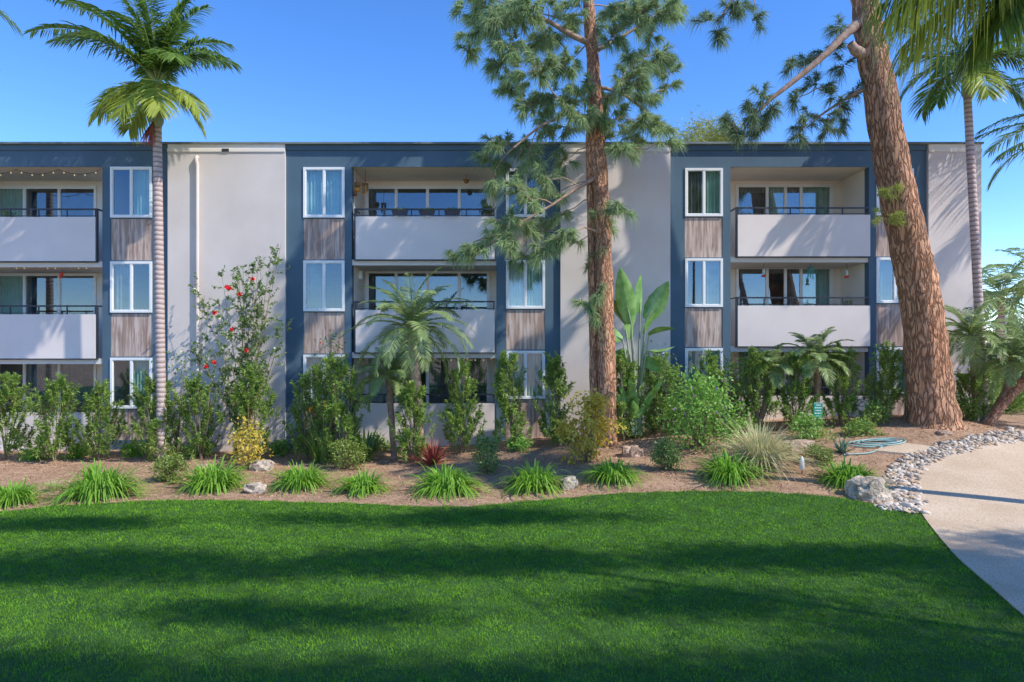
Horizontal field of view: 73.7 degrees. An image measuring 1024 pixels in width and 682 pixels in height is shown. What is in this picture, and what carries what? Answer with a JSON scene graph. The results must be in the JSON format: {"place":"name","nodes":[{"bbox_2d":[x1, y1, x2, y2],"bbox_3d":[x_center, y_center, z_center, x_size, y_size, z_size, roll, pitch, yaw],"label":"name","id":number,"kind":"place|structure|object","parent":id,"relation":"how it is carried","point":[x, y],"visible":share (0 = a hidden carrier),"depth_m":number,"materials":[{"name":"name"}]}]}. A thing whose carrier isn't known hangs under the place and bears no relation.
{"place":"outdoors","nodes":[
{"label":"outdoors","id":0,"kind":"place"},
{"bbox_2d":[0,489,1023,681],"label":"lawn","id":1,"kind":"structure","parent":0,"point":[489,669],"depth_m":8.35,"materials":[{"name":"plant"}]},
{"bbox_2d":[0,408,1023,510],"bbox_3d":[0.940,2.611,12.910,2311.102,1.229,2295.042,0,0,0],"label":"ground","id":2,"kind":"structure","parent":0,"point":[1017,418],"depth_m":15.83,"materials":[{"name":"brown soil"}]},
{"bbox_2d":[0,371,37,459],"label":"hedge shrub","id":3,"kind":"object","parent":2,"relation":"on","point":[9,388],"visible":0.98,"depth_m":18.45,"materials":[{"name":"green plant"}]},
{"bbox_2d":[0,476,61,509],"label":"daylily","id":4,"kind":"object","parent":2,"relation":"on","point":[10,495],"visible":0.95,"depth_m":13.35,"materials":[{"name":"green plant"}]},
{"bbox_2d":[24,372,90,460],"bbox_3d":[-12.182,2.039,18.147,1.530,2.442,1.433,0,0,17],"label":"hedge shrub","id":5,"kind":"object","parent":2,"relation":"on","point":[51,396],"visible":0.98,"depth_m":18.06,"materials":[{"name":"green plant"}]},
{"bbox_2d":[58,443,95,459],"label":"ground plant","id":6,"kind":"object","parent":2,"relation":"on","point":[81,451],"visible":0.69,"depth_m":18.52,"materials":[{"name":"green plant"}]},
{"bbox_2d":[65,378,127,460],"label":"hedge shrub","id":7,"kind":"object","parent":2,"relation":"on","point":[96,402],"visible":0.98,"depth_m":18.15,"materials":[{"name":"green plant"}]},
{"bbox_2d":[20,458,175,508],"bbox_3d":[-8.551,3.259,14.127,2.757,1.626,2.913,0,0,40],"label":"daylily","id":8,"kind":"object","parent":2,"relation":"on","point":[97,485],"visible":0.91,"depth_m":13.77,"materials":[{"name":"green plant"}]},
{"bbox_2d":[22,0,243,457],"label":"palm tree","id":9,"kind":"object","parent":2,"relation":"on","point":[155,58],"visible":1,"depth_m":18.15,"materials":[{"name":"green plant"}]},
{"bbox_2d":[118,439,150,458],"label":"ground plant","id":10,"kind":"object","parent":2,"relation":"on","point":[131,452],"visible":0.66,"depth_m":18.74,"materials":[{"name":"green plant"}]},
{"bbox_2d":[122,369,180,457],"bbox_3d":[-9.617,2.002,18.388,1.505,2.506,1.394,0,0,-12],"label":"hedge shrub","id":11,"kind":"object","parent":2,"relation":"on","point":[150,385],"visible":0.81,"depth_m":18.22,"materials":[{"name":"green plant"}]},
{"bbox_2d":[143,438,178,461],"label":"box shrub","id":12,"kind":"object","parent":2,"relation":"on","point":[151,447],"visible":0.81,"depth_m":18.04,"materials":[{"name":"green plant"}]},
{"bbox_2d":[147,447,191,484],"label":"box shrub","id":13,"kind":"object","parent":2,"relation":"on","point":[168,465],"visible":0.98,"depth_m":15.47,"materials":[{"name":"green plant"}]},
{"bbox_2d":[139,346,203,452],"bbox_3d":[-9.276,1.586,18.857,1.473,3.302,1.705,0,0,41],"label":"camellia","id":14,"kind":"object","parent":2,"relation":"on","point":[178,428],"visible":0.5,"depth_m":18.89,"materials":[{"name":"green plant"}]},
{"bbox_2d":[168,371,226,459],"bbox_3d":[-8.481,2.019,18.480,1.484,2.432,1.449,0,0,0],"label":"hedge shrub","id":15,"kind":"object","parent":2,"relation":"on","point":[194,387],"visible":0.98,"depth_m":18.28,"materials":[{"name":"green plant"}]},
{"bbox_2d":[154,453,262,498],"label":"daylily","id":16,"kind":"object","parent":2,"relation":"on","point":[218,479],"visible":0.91,"depth_m":14.56,"materials":[{"name":"green plant"}]},
{"bbox_2d":[188,244,293,455],"bbox_3d":[-7.666,0.240,19.043,3.150,6.030,1.341,0,0,0],"label":"camellia","id":17,"kind":"object","parent":2,"relation":"on","point":[245,351],"visible":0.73,"depth_m":19.00,"materials":[{"name":"green plant"}]},
{"bbox_2d":[215,361,280,458],"bbox_3d":[-6.872,1.896,18.235,1.525,2.715,1.427,0,0,15],"label":"hedge shrub","id":18,"kind":"object","parent":2,"relation":"on","point":[244,407],"visible":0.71,"depth_m":18.09,"materials":[{"name":"green plant"}]},
{"bbox_2d":[225,415,273,468],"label":"golden shrub","id":19,"kind":"object","parent":2,"relation":"on","point":[250,452],"visible":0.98,"depth_m":16.97,"materials":[{"name":"yellow plant"}]},
{"bbox_2d":[249,460,274,470],"bbox_3d":[-6.218,3.132,16.966,0.524,0.302,0.419,0,0,0],"label":"rock","id":20,"kind":"object","parent":2,"relation":"on","point":[261,465],"visible":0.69,"depth_m":16.83,"materials":[{"name":"stone"}]},
{"bbox_2d":[260,434,293,457],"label":"ground plant","id":21,"kind":"object","parent":2,"relation":"on","point":[281,449],"visible":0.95,"depth_m":19.21,"materials":[{"name":"green plant"}]},
{"bbox_2d":[261,458,346,498],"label":"daylily","id":22,"kind":"object","parent":2,"relation":"on","point":[296,478],"visible":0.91,"depth_m":14.62,"materials":[{"name":"green plant"}]},
{"bbox_2d":[281,364,332,460],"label":"hedge shrub","id":23,"kind":"object","parent":2,"relation":"on","point":[303,406],"visible":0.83,"depth_m":18.25,"materials":[{"name":"green plant"}]},
{"bbox_2d":[301,400,343,463],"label":"strelitzia","id":24,"kind":"object","parent":2,"relation":"on","point":[318,455],"visible":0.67,"depth_m":17.86,"materials":[{"name":"green plant"}]},
{"bbox_2d":[300,327,360,443],"bbox_3d":[-5.074,1.383,18.894,1.859,3.732,1.562,0,0,0],"label":"camellia","id":25,"kind":"object","parent":2,"relation":"on","point":[333,427],"visible":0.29,"depth_m":18.86,"materials":[{"name":"green plant"}]},
{"bbox_2d":[312,352,371,464],"bbox_3d":[-4.410,1.748,17.505,1.527,2.961,1.299,0,0,38],"label":"hedge shrub","id":26,"kind":"object","parent":2,"relation":"on","point":[339,407],"visible":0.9,"depth_m":17.45,"materials":[{"name":"green plant"}]},
{"bbox_2d":[323,437,368,471],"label":"box shrub","id":27,"kind":"object","parent":2,"relation":"on","point":[342,447],"visible":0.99,"depth_m":16.80,"materials":[{"name":"green plant"}]},
{"bbox_2d":[322,468,395,500],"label":"daylily","id":28,"kind":"object","parent":2,"relation":"on","point":[364,483],"visible":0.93,"depth_m":14.19,"materials":[{"name":"green plant"}]},
{"bbox_2d":[342,428,387,462],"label":"strelitzia","id":29,"kind":"object","parent":2,"relation":"on","point":[372,443],"visible":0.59,"depth_m":17.80,"materials":[{"name":"green plant"}]},
{"bbox_2d":[350,347,418,458],"bbox_3d":[-3.325,1.696,18.193,1.906,3.043,1.805,0,0,0],"label":"date palm","id":30,"kind":"object","parent":2,"relation":"on","point":[393,382],"visible":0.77,"depth_m":18.11,"materials":[{"name":"green plant"}]},
{"bbox_2d":[339,266,479,458],"bbox_3d":[-2.583,0.603,17.794,3.580,5.187,3.240,0,0,39],"label":"date palm","id":31,"kind":"object","parent":2,"relation":"on","point":[412,333],"visible":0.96,"depth_m":17.64,"materials":[{"name":"green plant"}]},
{"bbox_2d":[386,380,437,462],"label":"hedge shrub","id":32,"kind":"object","parent":2,"relation":"on","point":[407,398],"visible":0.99,"depth_m":17.40,"materials":[{"name":"green plant"}]},
{"bbox_2d":[399,436,458,467],"bbox_3d":[-2.037,2.689,17.015,1.548,0.837,1.557,0,0,-14],"label":"red cordyline","id":33,"kind":"object","parent":2,"relation":"on","point":[430,454],"visible":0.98,"depth_m":16.95,"materials":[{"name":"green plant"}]},
{"bbox_2d":[390,459,496,504],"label":"daylily","id":34,"kind":"object","parent":2,"relation":"on","point":[448,482],"visible":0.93,"depth_m":13.89,"materials":[{"name":"green plant"}]},
{"bbox_2d":[437,358,486,453],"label":"hedge shrub","id":35,"kind":"object","parent":2,"relation":"on","point":[457,421],"visible":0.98,"depth_m":18.16,"materials":[{"name":"green plant"}]},
{"bbox_2d":[469,433,502,474],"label":"box shrub","id":36,"kind":"object","parent":2,"relation":"on","point":[490,453],"visible":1,"depth_m":15.55,"materials":[{"name":"green plant"}]},
{"bbox_2d":[0,142,983,451],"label":"apartment building","id":37,"kind":"structure","parent":2,"relation":"on","point":[716,230],"depth_m":20.00,"materials":[{"name":"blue paint"}]},
{"bbox_2d":[0,186,96,216],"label":"sliding door","id":38,"kind":"structure","parent":37,"relation":"in","point":[16,196],"depth_m":21.75,"materials":[{"name":"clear glass"}]},
{"bbox_2d":[0,273,96,313],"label":"sliding door","id":39,"kind":"structure","parent":37,"relation":"in","point":[13,285],"depth_m":21.86,"materials":[{"name":"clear glass"}]},
{"bbox_2d":[23,364,96,411],"bbox_3d":[-15.362,1.995,21.815,4.252,2.709,0.190,0,0,0],"label":"sliding door","id":40,"kind":"structure","parent":37,"relation":"in","point":[83,374],"depth_m":21.88,"materials":[{"name":"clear glass"}]},
{"bbox_2d":[110,167,151,217],"bbox_3d":[-11.148,-4.356,20.060,1.218,1.486,0.190,0,0,0],"label":"window","id":41,"kind":"structure","parent":37,"relation":"in","point":[142,175],"depth_m":19.99,"materials":[{"name":"clear glass"}]},
{"bbox_2d":[110,261,151,312],"bbox_3d":[-11.148,-1.582,20.060,1.218,1.499,0.190,0,0,0],"label":"window","id":42,"kind":"structure","parent":37,"relation":"in","point":[124,270],"depth_m":20.09,"materials":[{"name":"clear glass"}]},
{"bbox_2d":[110,358,151,407],"bbox_3d":[-11.148,1.231,20.060,1.218,1.486,0.190,0,0,0],"label":"window","id":43,"kind":"structure","parent":37,"relation":"in","point":[140,364],"depth_m":19.99,"materials":[{"name":"clear glass"}]},
{"bbox_2d":[303,167,344,217],"bbox_3d":[-5.504,-4.349,20.060,1.206,1.474,0.190,0,0,0],"label":"window","id":44,"kind":"structure","parent":37,"relation":"in","point":[323,187],"depth_m":20.10,"materials":[{"name":"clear glass"}]},
{"bbox_2d":[303,260,344,310],"bbox_3d":[-5.504,-1.614,20.060,1.206,1.486,0.190,0,0,0],"label":"window","id":45,"kind":"structure","parent":37,"relation":"in","point":[314,271],"depth_m":20.00,"materials":[{"name":"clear glass"}]},
{"bbox_2d":[303,355,344,402],"bbox_3d":[-5.504,1.116,20.060,1.206,1.435,0.190,0,0,0],"label":"window","id":46,"kind":"structure","parent":37,"relation":"in","point":[306,358],"depth_m":20.10,"materials":[{"name":"clear glass"}]},
{"bbox_2d":[366,186,489,214],"bbox_3d":[-2.684,-3.682,21.815,3.947,2.507,0.190,0,0,0],"label":"sliding door","id":47,"kind":"structure","parent":37,"relation":"in","point":[377,196],"depth_m":21.86,"materials":[{"name":"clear glass"}]},
{"bbox_2d":[366,271,489,309],"bbox_3d":[-2.684,-0.978,21.815,3.947,2.533,0.190,0,0,0],"label":"sliding door","id":48,"kind":"structure","parent":37,"relation":"in","point":[453,278],"depth_m":21.86,"materials":[{"name":"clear glass"}]},
{"bbox_2d":[366,358,489,402],"bbox_3d":[-2.684,1.738,21.815,3.947,2.611,0.190,0,0,0],"label":"sliding door","id":49,"kind":"structure","parent":37,"relation":"in","point":[480,369],"depth_m":21.87,"materials":[{"name":"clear glass"}]},
{"bbox_2d":[506,168,544,216],"bbox_3d":[0.395,-4.337,20.060,1.142,1.423,0.190,0,0,0],"label":"window","id":50,"kind":"structure","parent":37,"relation":"in","point":[530,178],"depth_m":19.99,"materials":[{"name":"clear glass"}]},
{"bbox_2d":[506,260,544,308],"bbox_3d":[0.395,-1.658,20.060,1.142,1.423,0.190,0,0,0],"label":"window","id":51,"kind":"structure","parent":37,"relation":"in","point":[528,293],"depth_m":20.11,"materials":[{"name":"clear glass"}]},
{"bbox_2d":[506,351,544,398],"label":"window","id":52,"kind":"structure","parent":37,"relation":"in","point":[534,361],"depth_m":20.11,"materials":[{"name":"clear glass"}]},
{"bbox_2d":[685,168,722,215],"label":"window","id":53,"kind":"structure","parent":37,"relation":"in","point":[703,186],"depth_m":20.10,"materials":[{"name":"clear glass"}]},
{"bbox_2d":[685,258,722,306],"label":"window","id":54,"kind":"structure","parent":37,"relation":"in","point":[712,268],"depth_m":19.99,"materials":[{"name":"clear glass"}]},
{"bbox_2d":[685,348,722,395],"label":"window","id":55,"kind":"structure","parent":37,"relation":"in","point":[692,355],"depth_m":20.10,"materials":[{"name":"clear glass"}]},
{"bbox_2d":[736,184,832,214],"bbox_3d":[8.669,-3.754,21.815,3.073,2.473,0.190,0,0,0],"label":"sliding door","id":56,"kind":"structure","parent":37,"relation":"in","point":[747,195],"depth_m":21.87,"materials":[{"name":"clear glass"}]},
{"bbox_2d":[736,268,832,305],"bbox_3d":[8.669,-1.136,21.815,3.073,2.493,0.190,0,0,0],"label":"sliding door","id":57,"kind":"structure","parent":37,"relation":"in","point":[797,283],"depth_m":21.86,"materials":[{"name":"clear glass"}]},
{"bbox_2d":[736,352,832,395],"bbox_3d":[8.669,1.500,21.815,3.073,2.551,0.190,0,0,0],"label":"sliding door","id":58,"kind":"structure","parent":37,"relation":"in","point":[739,354],"depth_m":21.87,"materials":[{"name":"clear glass"}]},
{"bbox_2d":[876,257,898,302],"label":"window","id":59,"kind":"structure","parent":37,"relation":"in","point":[886,288],"depth_m":20.10,"materials":[{"name":"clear glass"}]},
{"bbox_2d":[876,347,905,393],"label":"window","id":60,"kind":"structure","parent":37,"relation":"in","point":[900,351],"depth_m":20.10,"materials":[{"name":"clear glass"}]},
{"bbox_2d":[489,351,531,445],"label":"hedge shrub","id":61,"kind":"object","parent":2,"relation":"on","point":[509,389],"visible":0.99,"depth_m":18.29,"materials":[{"name":"green plant"}]},
{"bbox_2d":[505,433,533,452],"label":"ground plant","id":62,"kind":"object","parent":2,"relation":"on","point":[518,445],"visible":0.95,"depth_m":17.92,"materials":[{"name":"green plant"}]},
{"bbox_2d":[482,457,580,501],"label":"daylily","id":63,"kind":"object","parent":2,"relation":"on","point":[534,480],"visible":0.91,"depth_m":14.03,"materials":[{"name":"green plant"}]},
{"bbox_2d":[532,351,574,446],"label":"hedge shrub","id":64,"kind":"object","parent":2,"relation":"on","point":[557,386],"visible":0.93,"depth_m":18.29,"materials":[{"name":"green plant"}]},
{"bbox_2d":[441,0,692,447],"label":"pine tree","id":65,"kind":"object","parent":2,"relation":"on","point":[595,123],"visible":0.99,"depth_m":17.68,"materials":[{"name":"green plant"}]},
{"bbox_2d":[550,382,626,463],"bbox_3d":[1.806,1.981,16.278,1.831,2.011,1.531,0,0,0],"label":"golden shrub","id":66,"kind":"object","parent":2,"relation":"on","point":[592,430],"visible":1,"depth_m":16.18,"materials":[{"name":"green plant"}]},
{"bbox_2d":[571,455,654,492],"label":"daylily","id":67,"kind":"object","parent":2,"relation":"on","point":[609,472],"visible":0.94,"depth_m":14.39,"materials":[{"name":"green plant"}]},
{"bbox_2d":[616,350,645,440],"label":"hedge shrub","id":68,"kind":"object","parent":2,"relation":"on","point":[621,369],"visible":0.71,"depth_m":18.01,"materials":[{"name":"green plant"}]},
{"bbox_2d":[601,267,675,434],"bbox_3d":[3.364,0.308,18.183,2.102,4.430,1.110,0,0,0],"label":"giant bird of paradise","id":69,"kind":"object","parent":2,"relation":"on","point":[627,304],"visible":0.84,"depth_m":18.14,"materials":[{"name":"green plant"}]},
{"bbox_2d":[624,340,680,432],"bbox_3d":[3.920,1.384,19.079,1.704,2.845,1.753,0,0,31],"label":"camellia","id":70,"kind":"object","parent":2,"relation":"on","point":[652,428],"visible":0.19,"depth_m":19.04,"materials":[{"name":"green plant"}]},
{"bbox_2d":[637,351,687,438],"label":"hedge shrub","id":71,"kind":"object","parent":2,"relation":"on","point":[652,381],"visible":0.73,"depth_m":18.21,"materials":[{"name":"green plant"}]},
{"bbox_2d":[649,433,690,472],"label":"box shrub","id":72,"kind":"object","parent":2,"relation":"on","point":[670,457],"visible":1,"depth_m":15.11,"materials":[{"name":"green plant"}]},
{"bbox_2d":[649,105,748,141],"bbox_3d":[10.664,-5.204,38.002,6.460,15.011,6.292,0,0,0],"label":"tree","id":73,"kind":"object","parent":2,"relation":"on","point":[708,135],"visible":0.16,"depth_m":36.52,"materials":[{"name":"green plant"}]},
{"bbox_2d":[651,365,752,459],"bbox_3d":[4.745,1.644,16.897,2.410,2.584,2.640,0,0,0],"label":"flowering shrub","id":74,"kind":"object","parent":2,"relation":"on","point":[698,431],"visible":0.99,"depth_m":16.55,"materials":[{"name":"green plant"}]},
{"bbox_2d":[681,348,731,429],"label":"hedge shrub","id":75,"kind":"object","parent":2,"relation":"on","point":[711,362],"visible":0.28,"depth_m":18.32,"materials":[{"name":"green plant"}]},
{"bbox_2d":[676,447,780,491],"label":"daylily","id":76,"kind":"object","parent":2,"relation":"on","point":[727,471],"visible":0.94,"depth_m":14.14,"materials":[{"name":"green plant"}]},
{"bbox_2d":[703,350,762,425],"bbox_3d":[6.113,1.401,19.017,1.710,2.318,1.738,0,0,-43],"label":"camellia","id":77,"kind":"object","parent":2,"relation":"on","point":[731,375],"visible":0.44,"depth_m":19.03,"materials":[{"name":"green plant"}]},
{"bbox_2d":[732,345,781,429],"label":"hedge shrub","id":78,"kind":"object","parent":2,"relation":"on","point":[754,406],"visible":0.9,"depth_m":18.11,"materials":[{"name":"green plant"}]},
{"bbox_2d":[687,414,828,484],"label":"ornamental grass","id":79,"kind":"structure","parent":2,"relation":"on","point":[757,445],"depth_m":14.95,"materials":[{"name":"green plant"}]},
{"bbox_2d":[738,343,799,429],"bbox_3d":[6.981,1.282,18.432,1.604,2.473,1.607,0,0,0],"label":"date palm","id":80,"kind":"object","parent":2,"relation":"on","point":[775,372],"visible":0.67,"depth_m":18.11,"materials":[{"name":"green plant"}]},
{"bbox_2d":[776,349,820,428],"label":"hedge shrub","id":81,"kind":"object","parent":2,"relation":"on","point":[802,395],"visible":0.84,"depth_m":17.89,"materials":[{"name":"green plant"}]},
{"bbox_2d":[784,407,837,441],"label":"ground plant","id":82,"kind":"object","parent":2,"relation":"on","point":[810,432],"visible":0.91,"depth_m":16.92,"materials":[{"name":"green plant"}]},
{"bbox_2d":[774,326,854,426],"bbox_3d":[8.017,1.016,18.157,1.943,2.785,1.847,0,0,0],"label":"date palm","id":83,"kind":"object","parent":2,"relation":"on","point":[816,362],"visible":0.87,"depth_m":17.92,"materials":[{"name":"green plant"}]},
{"bbox_2d":[798,442,837,466],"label":"box shrub","id":84,"kind":"object","parent":2,"relation":"on","point":[817,452],"visible":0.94,"depth_m":15.17,"materials":[{"name":"green plant"}]},
{"bbox_2d":[685,0,965,430],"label":"pine tree","id":85,"kind":"object","parent":2,"relation":"on","point":[930,402],"visible":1,"depth_m":17.18,"materials":[{"name":"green plant"}]},
{"bbox_2d":[820,341,863,424],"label":"hedge shrub","id":86,"kind":"object","parent":2,"relation":"on","point":[848,402],"visible":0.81,"depth_m":18.06,"materials":[{"name":"green plant"}]},
{"bbox_2d":[803,456,900,495],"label":"daylily","id":87,"kind":"object","parent":2,"relation":"on","point":[843,473],"visible":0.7,"depth_m":13.91,"materials":[{"name":"green plant"}]},
{"bbox_2d":[837,414,888,438],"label":"ground plant","id":88,"kind":"object","parent":2,"relation":"on","point":[858,428],"visible":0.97,"depth_m":17.03,"materials":[{"name":"green plant"}]},
{"bbox_2d":[845,475,892,501],"bbox_3d":[6.909,2.928,13.266,0.697,0.560,0.557,0,0,0],"label":"rock","id":89,"kind":"object","parent":2,"relation":"on","point":[867,488],"visible":0.74,"depth_m":13.06,"materials":[{"name":"stone"}]},
{"bbox_2d":[849,396,894,424],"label":"ground plant","id":90,"kind":"object","parent":2,"relation":"on","point":[876,413],"visible":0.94,"depth_m":17.71,"materials":[{"name":"green plant"}]},
{"bbox_2d":[844,438,905,454],"bbox_3d":[8.408,2.475,16.195,1.953,0.286,0.767,0,0,-24],"label":"garden hose","id":91,"kind":"object","parent":2,"relation":"on","point":[891,441],"visible":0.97,"depth_m":16.20,"materials":[{"name":"teal rubber"}]},
{"bbox_2d":[859,340,906,417],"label":"hedge shrub","id":92,"kind":"object","parent":2,"relation":"on","point":[890,379],"visible":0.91,"depth_m":18.11,"materials":[{"name":"green plant"}]},
{"bbox_2d":[873,442,932,454],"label":"stepping slab","id":93,"kind":"structure","parent":2,"relation":"on","point":[900,449],"depth_m":15.83,"materials":[{"name":"concrete"}]},
{"bbox_2d":[848,0,1023,116],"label":"palm tree","id":94,"kind":"object","parent":2,"relation":"on","point":[1005,18],"visible":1,"depth_m":11.63,"materials":[{"name":"green plant"}]},
{"bbox_2d":[873,429,1023,513],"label":"pebbles","id":95,"kind":"object","parent":2,"relation":"on","point":[943,453],"visible":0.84,"depth_m":15.46,"materials":[{"name":"grey stone"}]},
{"bbox_2d":[895,7,1023,417],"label":"palm tree","id":96,"kind":"object","parent":2,"relation":"on","point":[935,94],"visible":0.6,"depth_m":18.80,"materials":[{"name":"green plant"}]},
{"bbox_2d":[956,392,985,421],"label":"ground plant","id":97,"kind":"object","parent":2,"relation":"on","point":[965,409],"visible":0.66,"depth_m":17.98,"materials":[{"name":"green plant"}]},
{"bbox_2d":[953,367,997,420],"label":"hedge shrub","id":98,"kind":"object","parent":2,"relation":"on","point":[964,382],"visible":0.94,"depth_m":18.10,"materials":[{"name":"green plant"}]},
{"bbox_2d":[944,298,1023,420],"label":"date palm","id":99,"kind":"object","parent":2,"relation":"on","point":[969,340],"visible":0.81,"depth_m":18.10,"materials":[{"name":"green plant"}]},
{"bbox_2d":[955,328,1023,422],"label":"date palm","id":100,"kind":"object","parent":2,"relation":"on","point":[1008,377],"visible":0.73,"depth_m":17.87,"materials":[{"name":"green plant"}]},
{"bbox_2d":[974,68,1023,191],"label":"palm tree","id":101,"kind":"object","parent":2,"relation":"on","point":[1010,150],"visible":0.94,"depth_m":20.00,"materials":[{"name":"green plant"}]},
{"bbox_2d":[982,258,1023,369],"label":"tree","id":102,"kind":"object","parent":2,"relation":"on","point":[1007,276],"visible":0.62,"depth_m":29.41,"materials":[{"name":"green plant"}]},
{"bbox_2d":[982,247,1023,324],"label":"tree","id":103,"kind":"object","parent":2,"relation":"on","point":[1020,254],"visible":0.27,"depth_m":33.78,"materials":[{"name":"green plant"}]},
{"bbox_2d":[984,324,1023,426],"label":"date palm","id":104,"kind":"object","parent":2,"relation":"on","point":[1004,403],"visible":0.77,"depth_m":17.53,"materials":[{"name":"plant"}]},
{"bbox_2d":[990,372,1023,413],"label":"ground plant","id":105,"kind":"object","parent":2,"relation":"on","point":[1017,403],"visible":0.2,"depth_m":20.92,"materials":[{"name":"green plant"}]},
{"bbox_2d":[0,0,1023,342],"label":"sky","id":106,"kind":"structure","parent":0,"point":[314,70],"materials":[{"name":"blue"}]},
{"bbox_2d":[912,439,1023,615],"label":"path","id":107,"kind":"structure","parent":0,"point":[975,508],"depth_m":12.45,"materials":[{"name":"concrete"}]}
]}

